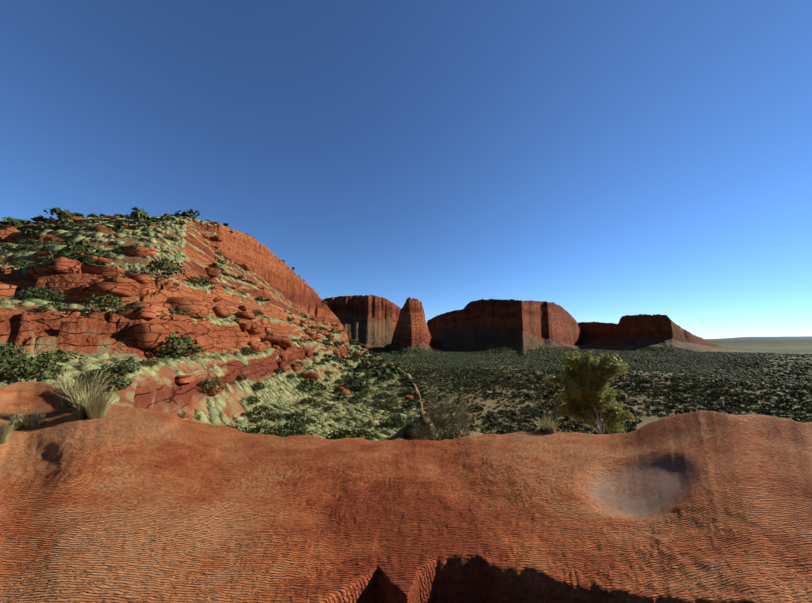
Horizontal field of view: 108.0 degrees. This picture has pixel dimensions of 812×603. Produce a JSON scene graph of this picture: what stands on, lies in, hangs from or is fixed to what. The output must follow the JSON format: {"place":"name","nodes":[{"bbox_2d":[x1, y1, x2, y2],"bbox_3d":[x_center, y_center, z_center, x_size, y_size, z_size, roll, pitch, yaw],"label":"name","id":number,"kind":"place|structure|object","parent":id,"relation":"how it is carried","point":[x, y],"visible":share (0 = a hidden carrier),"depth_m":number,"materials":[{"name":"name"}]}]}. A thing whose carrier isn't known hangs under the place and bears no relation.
{"place":"outdoors","nodes":[
{"label":"outdoors","id":0,"kind":"place"},
{"bbox_2d":[0,215,811,602],"bbox_3d":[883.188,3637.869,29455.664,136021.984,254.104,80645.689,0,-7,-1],"label":"ground","id":1,"kind":"structure","parent":0,"point":[142,491],"depth_m":3.33,"materials":[{"name":"stone"}]},
{"bbox_2d":[0,419,18,443],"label":"grass tuft","id":2,"kind":"object","parent":1,"relation":"on","point":[5,433],"visible":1,"depth_m":4.09,"materials":[{"name":"beige plant"}]},
{"bbox_2d":[3,409,48,430],"bbox_3d":[-6.103,1.911,4.739,0.474,0.297,0.507,0,-7,-1],"label":"grass tuft","id":3,"kind":"object","parent":1,"relation":"on","point":[33,421],"visible":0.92,"depth_m":4.72,"materials":[{"name":"plant"}]},
{"bbox_2d":[46,369,123,408],"bbox_3d":[-6.045,1.596,5.505,1.012,0.691,1.028,0,-7,-1],"label":"grass tuft","id":4,"kind":"object","parent":1,"relation":"on","point":[69,389],"visible":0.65,"depth_m":5.40,"materials":[{"name":"plant"}]},
{"bbox_2d":[62,384,122,419],"bbox_3d":[-5.415,1.719,5.077,0.774,0.555,0.809,-5,-9,34],"label":"grass tuft","id":5,"kind":"object","parent":1,"relation":"on","point":[97,407],"visible":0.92,"depth_m":5.03,"materials":[{"name":"beige plant"}]},
{"bbox_2d":[178,408,188,418],"bbox_3d":[-14.194,7.115,18.736,0.852,0.552,0.804,0,-7,-1],"label":"grass tuft","id":6,"kind":"object","parent":1,"relation":"on","point":[183,414],"visible":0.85,"depth_m":18.70,"materials":[{"name":"beige plant"}]},
{"bbox_2d":[0,213,463,415],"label":"boulders","id":7,"kind":"object","parent":1,"relation":"on","point":[150,335],"visible":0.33,"depth_m":26.64,"materials":[{"name":"red stone"}]},
{"bbox_2d":[0,207,811,439],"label":"shrubs","id":8,"kind":"object","parent":1,"relation":"on","point":[10,364],"visible":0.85,"depth_m":62.47,"materials":[{"name":"green plant"}]},
{"bbox_2d":[0,214,811,440],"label":"spinifex hummocks","id":9,"kind":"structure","parent":1,"relation":"on","point":[281,386],"depth_m":31.66,"materials":[{"name":"plant"}]},
{"bbox_2d":[405,377,498,440],"bbox_3d":[1.376,4.150,8.129,2.780,3.928,2.420,0,-7,-1],"label":"bare shrub","id":10,"kind":"object","parent":1,"relation":"on","point":[451,432],"visible":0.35,"depth_m":8.50,"materials":[{"name":"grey plant"}]},
{"bbox_2d":[534,415,560,433],"bbox_3d":[2.745,2.387,5.716,0.526,0.341,0.591,3,-8,-25],"label":"grass tuft","id":11,"kind":"object","parent":1,"relation":"on","point":[545,426],"visible":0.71,"depth_m":5.68,"materials":[{"name":"beige plant"}]},
{"bbox_2d":[346,324,811,387],"bbox_3d":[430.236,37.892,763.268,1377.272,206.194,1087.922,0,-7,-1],"label":"shrubs","id":12,"kind":"object","parent":1,"relation":"on","point":[680,361],"visible":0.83,"depth_m":524.01,"materials":[{"name":"green plant"}]},
{"bbox_2d":[546,350,639,434],"bbox_3d":[7.095,4.130,11.483,2.750,4.490,2.670,0,-7,-1],"label":"leafy green shrub","id":13,"kind":"object","parent":1,"relation":"on","point":[584,381],"visible":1,"depth_m":11.24,"materials":[{"name":"green plant"}]},
{"bbox_2d":[0,0,811,338],"label":"sky","id":14,"kind":"structure","parent":0,"point":[605,161],"materials":[{"name":"blue"}]}
]}

